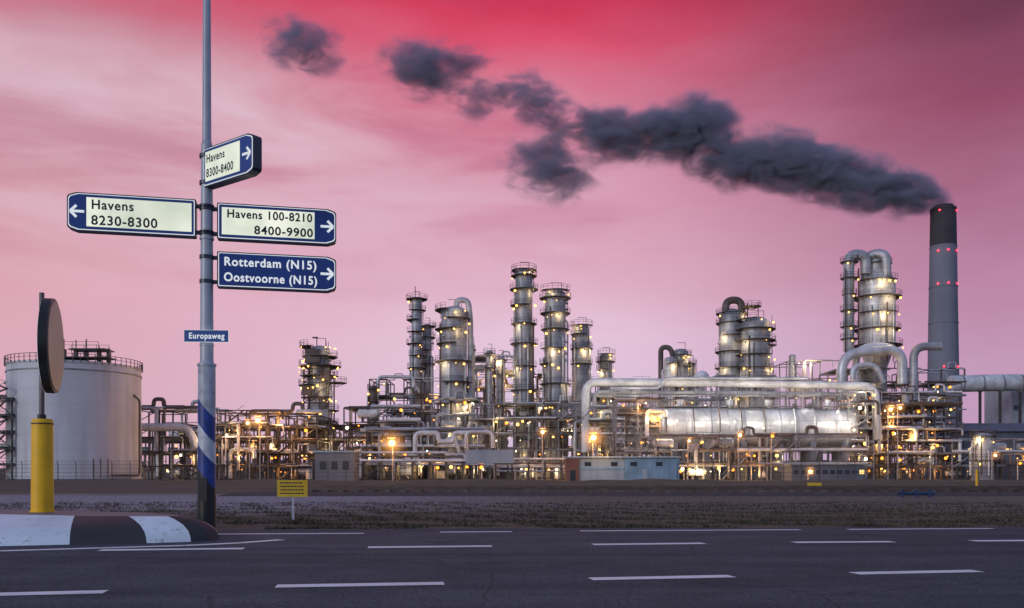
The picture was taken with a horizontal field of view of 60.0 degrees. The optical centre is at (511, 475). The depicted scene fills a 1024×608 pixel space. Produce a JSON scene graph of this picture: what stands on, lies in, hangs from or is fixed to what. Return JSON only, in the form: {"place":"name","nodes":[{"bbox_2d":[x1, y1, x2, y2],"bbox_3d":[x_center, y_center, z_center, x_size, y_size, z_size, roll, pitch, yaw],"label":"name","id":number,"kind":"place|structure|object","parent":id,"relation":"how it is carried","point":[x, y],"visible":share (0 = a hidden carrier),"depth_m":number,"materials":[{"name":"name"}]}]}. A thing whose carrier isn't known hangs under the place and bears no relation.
{"place":"outdoors","nodes":[
{"label":"outdoors","id":0,"kind":"place"},
{"bbox_2d":[313,451,360,480],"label":"substation building","id":1,"kind":"structure","parent":0,"point":[336,459],"depth_m":162.00,"materials":[{"name":"stone"}]},
{"bbox_2d":[0,527,1023,607],"bbox_3d":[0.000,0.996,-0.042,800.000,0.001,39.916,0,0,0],"label":"road","id":2,"kind":"structure","parent":0,"point":[536,567],"depth_m":9.36,"materials":[{"name":"grey asphalt"}]},
{"bbox_2d":[0,509,219,545],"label":"traffic island","id":3,"kind":"structure","parent":2,"relation":"on","point":[22,527],"depth_m":13.18,"materials":[{"name":"concrete"}]},
{"bbox_2d":[30,292,63,511],"bbox_3d":[-8.048,-1.244,15.224,0.406,3.768,1.619,0,0,-18],"label":"yellow bollard with round sign","id":4,"kind":"object","parent":3,"relation":"on","point":[50,346],"visible":0.95,"depth_m":15.05,"materials":[{"name":"plastic"}]},
{"bbox_2d":[67,0,335,528],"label":"signpost","id":5,"kind":"object","parent":3,"relation":"on","point":[232,161],"visible":1,"depth_m":15.42,"materials":[{"name":"metal"}]},
{"bbox_2d":[0,528,1023,595],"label":"road markings","id":6,"kind":"object","parent":2,"relation":"on","point":[414,583],"visible":0.97,"depth_m":9.23,"materials":[{"name":"paint"}]},
{"bbox_2d":[0,478,1023,528],"bbox_3d":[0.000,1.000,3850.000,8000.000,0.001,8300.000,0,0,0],"label":"ground","id":7,"kind":"structure","parent":0,"point":[135,495],"depth_m":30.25,"materials":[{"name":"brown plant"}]},
{"bbox_2d":[0,379,14,479],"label":"stair tower","id":8,"kind":"structure","parent":7,"relation":"on","point":[4,399],"depth_m":149.90,"materials":[{"name":"metal"}]},
{"bbox_2d":[4,339,142,479],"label":"storage tank","id":9,"kind":"object","parent":7,"relation":"on","point":[93,410],"visible":0.88,"depth_m":151.29,"materials":[{"name":"white metal"}]},
{"bbox_2d":[141,397,232,479],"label":"pipe rack","id":10,"kind":"object","parent":7,"relation":"on","point":[183,429],"visible":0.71,"depth_m":174.90,"materials":[{"name":"metal"}]},
{"bbox_2d":[245,419,250,478],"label":"street lamp","id":11,"kind":"object","parent":7,"relation":"on","point":[248,422],"visible":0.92,"depth_m":167.89,"materials":[{"name":"metal"}]},
{"bbox_2d":[216,405,289,479],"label":"pipe rack","id":12,"kind":"object","parent":7,"relation":"on","point":[224,449],"visible":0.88,"depth_m":172.11,"materials":[{"name":"metal"}]},
{"bbox_2d":[254,416,262,478],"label":"street lamp","id":13,"kind":"object","parent":7,"relation":"on","point":[257,420],"visible":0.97,"depth_m":159.93,"materials":[{"name":"metal"}]},
{"bbox_2d":[141,420,385,479],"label":"pipe rack","id":14,"kind":"object","parent":7,"relation":"on","point":[339,439],"visible":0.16,"depth_m":200.60,"materials":[{"name":"metal"}]},
{"bbox_2d":[142,433,390,478],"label":"pipe rack","id":15,"kind":"object","parent":7,"relation":"on","point":[243,460],"visible":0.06,"depth_m":226.33,"materials":[{"name":"metal"}]},
{"bbox_2d":[277,480,307,519],"bbox_3d":[-4.831,0.544,19.520,0.669,0.877,0.069,0,0,0],"label":"yellow warning board","id":16,"kind":"object","parent":7,"relation":"on","point":[293,489],"visible":1,"depth_m":19.49,"materials":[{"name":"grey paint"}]},
{"bbox_2d":[257,402,334,479],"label":"pipe rack","id":17,"kind":"object","parent":7,"relation":"on","point":[294,439],"visible":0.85,"depth_m":179.93,"materials":[{"name":"metal"}]},
{"bbox_2d":[298,337,346,479],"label":"distillation column","id":18,"kind":"structure","parent":7,"relation":"on","point":[317,388],"depth_m":192.92,"materials":[{"name":"metal"}]},
{"bbox_2d":[367,383,379,478],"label":"distillation column","id":19,"kind":"structure","parent":7,"relation":"on","point":[372,399],"depth_m":219.21,"materials":[{"name":"metal"}]},
{"bbox_2d":[343,403,424,479],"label":"pipe rack","id":20,"kind":"object","parent":7,"relation":"on","point":[372,413],"visible":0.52,"depth_m":189.90,"materials":[{"name":"metal"}]},
{"bbox_2d":[388,438,396,480],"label":"street lamp","id":21,"kind":"object","parent":7,"relation":"on","point":[391,442],"visible":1,"depth_m":158.68,"materials":[{"name":"metal"}]},
{"bbox_2d":[369,373,439,478],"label":"process structure","id":22,"kind":"object","parent":7,"relation":"on","point":[392,397],"visible":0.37,"depth_m":224.90,"materials":[{"name":"metal"}]},
{"bbox_2d":[343,423,485,479],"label":"process structure","id":23,"kind":"object","parent":7,"relation":"on","point":[379,446],"visible":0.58,"depth_m":184.91,"materials":[{"name":"metal"}]},
{"bbox_2d":[406,286,427,478],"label":"distillation column","id":24,"kind":"structure","parent":7,"relation":"on","point":[416,366],"depth_m":233.75,"materials":[{"name":"metal"}]},
{"bbox_2d":[423,320,435,478],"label":"distillation column","id":25,"kind":"structure","parent":7,"relation":"on","point":[429,362],"depth_m":236.88,"materials":[{"name":"metal"}]},
{"bbox_2d":[312,430,565,479],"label":"pipeline","id":26,"kind":"object","parent":7,"relation":"on","point":[415,456],"visible":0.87,"depth_m":174.82,"materials":[{"name":"silver metal"}]},
{"bbox_2d":[435,297,472,478],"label":"distillation column","id":27,"kind":"structure","parent":7,"relation":"on","point":[451,329],"depth_m":207.65,"materials":[{"name":"metal"}]},
{"bbox_2d":[426,390,485,479],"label":"process structure","id":28,"kind":"object","parent":7,"relation":"on","point":[434,422],"visible":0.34,"depth_m":205.21,"materials":[{"name":"metal"}]},
{"bbox_2d":[0,465,936,477],"bbox_3d":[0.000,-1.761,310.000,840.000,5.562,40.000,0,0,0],"label":"earth bank","id":29,"kind":"structure","parent":7,"relation":"on","point":[4,470],"depth_m":296.90,"materials":[{"name":"brown soil"}]},
{"bbox_2d":[467,337,477,478],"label":"distillation column","id":30,"kind":"structure","parent":7,"relation":"on","point":[474,373],"depth_m":214.55,"materials":[{"name":"metal"}]},
{"bbox_2d":[483,348,494,478],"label":"distillation column","id":31,"kind":"structure","parent":7,"relation":"on","point":[488,390],"depth_m":223.13,"materials":[{"name":"metal"}]},
{"bbox_2d":[466,450,512,479],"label":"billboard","id":32,"kind":"object","parent":7,"relation":"on","point":[489,456],"visible":0.95,"depth_m":156.75,"materials":[{"name":"metal"}]},
{"bbox_2d":[475,351,513,478],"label":"process structure","id":33,"kind":"object","parent":7,"relation":"on","point":[482,360],"visible":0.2,"depth_m":234.70,"materials":[{"name":"metal"}]},
{"bbox_2d":[493,350,507,478],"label":"distillation column","id":34,"kind":"structure","parent":7,"relation":"on","point":[499,379],"depth_m":220.95,"materials":[{"name":"metal"}]},
{"bbox_2d":[0,479,1023,484],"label":"embankment","id":35,"kind":"structure","parent":7,"relation":"on","point":[519,482],"depth_m":94.55,"materials":[{"name":"brown soil"}]},
{"bbox_2d":[0,461,1023,480],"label":"security fence","id":36,"kind":"object","parent":7,"relation":"on","point":[907,472],"visible":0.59,"depth_m":129.96,"materials":[{"name":"metal"}]},
{"bbox_2d":[510,263,537,478],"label":"distillation column","id":37,"kind":"structure","parent":7,"relation":"on","point":[523,324],"depth_m":213.28,"materials":[{"name":"metal"}]},
{"bbox_2d":[471,395,581,479],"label":"process structure","id":38,"kind":"object","parent":7,"relation":"on","point":[527,425],"visible":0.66,"depth_m":200.71,"materials":[{"name":"metal"}]},
{"bbox_2d":[534,372,544,478],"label":"process structure","id":39,"kind":"object","parent":7,"relation":"on","point":[538,393],"visible":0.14,"depth_m":227.95,"materials":[{"name":"metal"}]},
{"bbox_2d":[540,428,544,479],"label":"street lamp","id":40,"kind":"object","parent":7,"relation":"on","point":[542,431],"visible":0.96,"depth_m":169.89,"materials":[{"name":"metal"}]},
{"bbox_2d":[539,283,570,478],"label":"distillation column","id":41,"kind":"structure","parent":7,"relation":"on","point":[554,314],"depth_m":209.73,"materials":[{"name":"metal"}]},
{"bbox_2d":[570,317,592,455],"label":"distillation column","id":42,"kind":"structure","parent":7,"relation":"on","point":[581,349],"depth_m":223.40,"materials":[{"name":"metal"}]},
{"bbox_2d":[589,433,596,455],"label":"street lamp","id":43,"kind":"object","parent":7,"relation":"on","point":[593,436],"visible":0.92,"depth_m":168.70,"materials":[{"name":"metal"}]},
{"bbox_2d":[596,347,615,455],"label":"distillation column","id":44,"kind":"structure","parent":7,"relation":"on","point":[604,362],"depth_m":228.61,"materials":[{"name":"metal"}]},
{"bbox_2d":[566,376,650,455],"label":"process structure","id":45,"kind":"object","parent":7,"relation":"on","point":[571,397],"visible":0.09,"depth_m":225.87,"materials":[{"name":"metal"}]},
{"bbox_2d":[569,403,654,455],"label":"process structure","id":46,"kind":"object","parent":7,"relation":"on","point":[602,421],"visible":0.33,"depth_m":195.93,"materials":[{"name":"metal"}]},
{"bbox_2d":[562,456,680,480],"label":"site cabin","id":47,"kind":"object","parent":7,"relation":"on","point":[580,468],"visible":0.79,"depth_m":150.00,"materials":[{"name":"blue metal"}]},
{"bbox_2d":[220,486,1023,495],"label":"railway track","id":48,"kind":"structure","parent":7,"relation":"on","point":[649,490],"depth_m":45.96,"materials":[{"name":"brown metal"}]},
{"bbox_2d":[608,397,666,455],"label":"pipe rack","id":49,"kind":"object","parent":7,"relation":"on","point":[638,418],"visible":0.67,"depth_m":184.01,"materials":[{"name":"metal"}]},
{"bbox_2d":[661,350,679,460],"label":"absorber vessel","id":50,"kind":"object","parent":7,"relation":"on","point":[671,364],"visible":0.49,"depth_m":228.62,"materials":[{"name":"metal"}]},
{"bbox_2d":[672,342,691,478],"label":"absorber vessel","id":51,"kind":"object","parent":7,"relation":"on","point":[682,355],"visible":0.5,"depth_m":230.24,"materials":[{"name":"metal"}]},
{"bbox_2d":[658,345,673,455],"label":"gooseneck pipe","id":52,"kind":"object","parent":51,"relation":"attached to","point":[662,348],"visible":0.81,"depth_m":231.46,"materials":[{"name":"metal"}]},
{"bbox_2d":[642,387,723,478],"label":"process structure","id":53,"kind":"object","parent":7,"relation":"on","point":[688,399],"visible":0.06,"depth_m":226.00,"materials":[{"name":"metal"}]},
{"bbox_2d":[687,437,691,479],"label":"street lamp","id":54,"kind":"object","parent":7,"relation":"on","point":[688,460],"visible":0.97,"depth_m":171.94,"materials":[{"name":"metal"}]},
{"bbox_2d":[688,355,696,478],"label":"absorber vessel","id":55,"kind":"object","parent":7,"relation":"on","point":[693,370],"visible":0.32,"depth_m":234.76,"materials":[{"name":"metal"}]},
{"bbox_2d":[715,296,746,478],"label":"reactor vessel","id":56,"kind":"object","parent":7,"relation":"on","point":[729,346],"visible":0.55,"depth_m":237.18,"materials":[{"name":"metal"}]},
{"bbox_2d":[581,377,881,479],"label":"overhead pipeline","id":57,"kind":"object","parent":7,"relation":"on","point":[648,386],"visible":0.85,"depth_m":195.22,"materials":[{"name":"silver metal"}]},
{"bbox_2d":[737,431,742,479],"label":"street lamp","id":58,"kind":"object","parent":7,"relation":"on","point":[739,435],"visible":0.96,"depth_m":171.89,"materials":[{"name":"metal"}]},
{"bbox_2d":[705,374,776,478],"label":"process structure","id":59,"kind":"object","parent":7,"relation":"on","point":[764,455],"visible":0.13,"depth_m":232.00,"materials":[{"name":"metal"}]},
{"bbox_2d":[649,400,858,479],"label":"horizontal pressure vessel","id":60,"kind":"object","parent":7,"relation":"on","point":[680,418],"visible":0.74,"depth_m":188.29,"materials":[{"name":"metal"}]},
{"bbox_2d":[638,425,869,479],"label":"access structure","id":61,"kind":"object","parent":7,"relation":"on","point":[719,444],"visible":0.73,"depth_m":180.92,"materials":[{"name":"metal"}]},
{"bbox_2d":[735,300,776,478],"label":"reactor vessel","id":62,"kind":"object","parent":7,"relation":"on","point":[755,340],"visible":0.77,"depth_m":232.67,"materials":[{"name":"metal"}]},
{"bbox_2d":[770,432,775,463],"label":"street lamp","id":63,"kind":"object","parent":7,"relation":"on","point":[772,436],"visible":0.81,"depth_m":171.90,"materials":[{"name":"metal"}]},
{"bbox_2d":[773,354,838,459],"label":"process structure","id":64,"kind":"object","parent":7,"relation":"on","point":[792,368],"visible":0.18,"depth_m":240.12,"materials":[{"name":"metal"}]},
{"bbox_2d":[807,483,821,485],"bbox_3d":[20.469,0.750,60.030,0.975,0.500,0.100,0,0,0],"label":"yellow sign","id":65,"kind":"object","parent":7,"relation":"on","point":[814,484],"visible":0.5,"depth_m":59.98,"materials":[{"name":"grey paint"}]},
{"bbox_2d":[833,390,879,478],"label":"pipe rack","id":66,"kind":"object","parent":7,"relation":"on","point":[863,426],"visible":0.69,"depth_m":187.94,"materials":[{"name":"metal"}]},
{"bbox_2d":[819,361,920,478],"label":"process structure","id":67,"kind":"object","parent":7,"relation":"on","point":[894,385],"visible":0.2,"depth_m":212.09,"materials":[{"name":"metal"}]},
{"bbox_2d":[836,249,942,478],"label":"catalytic cracker tower","id":68,"kind":"structure","parent":7,"relation":"on","point":[875,348],"depth_m":211.18,"materials":[{"name":"metal"}]},
{"bbox_2d":[886,405,893,478],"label":"street lamp","id":69,"kind":"object","parent":7,"relation":"on","point":[890,409],"visible":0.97,"depth_m":175.93,"materials":[{"name":"metal"}]},
{"bbox_2d":[896,404,902,479],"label":"street lamp","id":70,"kind":"object","parent":7,"relation":"on","point":[899,407],"visible":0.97,"depth_m":175.91,"materials":[{"name":"metal"}]},
{"bbox_2d":[849,384,963,479],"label":"process structure","id":71,"kind":"object","parent":7,"relation":"on","point":[924,428],"visible":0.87,"depth_m":199.93,"materials":[{"name":"metal"}]},
{"bbox_2d":[897,489,934,496],"bbox_3d":[18.231,0.820,40.000,1.661,0.360,0.320,0,0,0],"label":"blue valve assembly","id":72,"kind":"object","parent":7,"relation":"on","point":[916,493],"visible":1,"depth_m":39.94,"materials":[{"name":"paint"}]},
{"bbox_2d":[891,362,966,478],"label":"process structure","id":73,"kind":"object","parent":7,"relation":"on","point":[928,384],"visible":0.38,"depth_m":228.55,"materials":[{"name":"metal"}]},
{"bbox_2d":[929,444,935,479],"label":"street lamp","id":74,"kind":"object","parent":7,"relation":"on","point":[931,447],"visible":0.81,"depth_m":171.89,"materials":[{"name":"metal"}]},
{"bbox_2d":[927,203,958,445],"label":"chimney","id":75,"kind":"object","parent":7,"relation":"on","point":[943,327],"visible":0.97,"depth_m":385.16,"materials":[{"name":"concrete"}]},
{"bbox_2d":[975,469,977,485],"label":"yellow marker post","id":76,"kind":"object","parent":7,"relation":"on","point":[976,477],"visible":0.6,"depth_m":74.93,"materials":[{"name":"plastic"}]},
{"bbox_2d":[931,431,1023,479],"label":"pipe rack","id":77,"kind":"object","parent":7,"relation":"on","point":[1001,447],"visible":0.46,"depth_m":201.69,"materials":[{"name":"metal"}]},
{"bbox_2d":[968,425,998,479],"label":"vertical silo","id":78,"kind":"object","parent":7,"relation":"on","point":[982,446],"visible":0.94,"depth_m":184.42,"materials":[{"name":"metal"}]},
{"bbox_2d":[947,374,1023,425],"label":"flue gas duct","id":79,"kind":"object","parent":7,"relation":"on","point":[998,383],"visible":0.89,"depth_m":298.24,"materials":[{"name":"metal"}]},
{"bbox_2d":[990,452,998,479],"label":"street lamp","id":80,"kind":"object","parent":7,"relation":"on","point":[994,455],"visible":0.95,"depth_m":171.94,"materials":[{"name":"metal"}]},
{"bbox_2d":[984,391,1023,422],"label":"boiler house","id":81,"kind":"structure","parent":7,"relation":"on","point":[1009,406],"depth_m":315.84,"materials":[{"name":"metal"}]},
{"bbox_2d":[1016,460,1023,479],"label":"street lamp","id":82,"kind":"object","parent":7,"relation":"on","point":[1020,463],"visible":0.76,"depth_m":171.74,"materials":[{"name":"metal"}]},
{"bbox_2d":[0,0,1023,468],"label":"sky","id":83,"kind":"structure","parent":0,"point":[663,162],"materials":[{"name":"pink"}]},
{"bbox_2d":[694,371,708,390],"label":"spherical vessel","id":84,"kind":"object","parent":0,"point":[701,374],"visible":0.37,"depth_m":213.91,"materials":[{"name":"metal"}]},
{"bbox_2d":[781,464,867,479],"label":"control building","id":85,"kind":"structure","parent":0,"point":[821,470],"depth_m":173.50,"materials":[{"name":"metal"}]},
{"bbox_2d":[935,423,1023,478],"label":"process building","id":86,"kind":"structure","parent":0,"point":[1010,430],"depth_m":228.00,"materials":[{"name":"corrugated metal"},{"name":"painted steel"}]}
]}

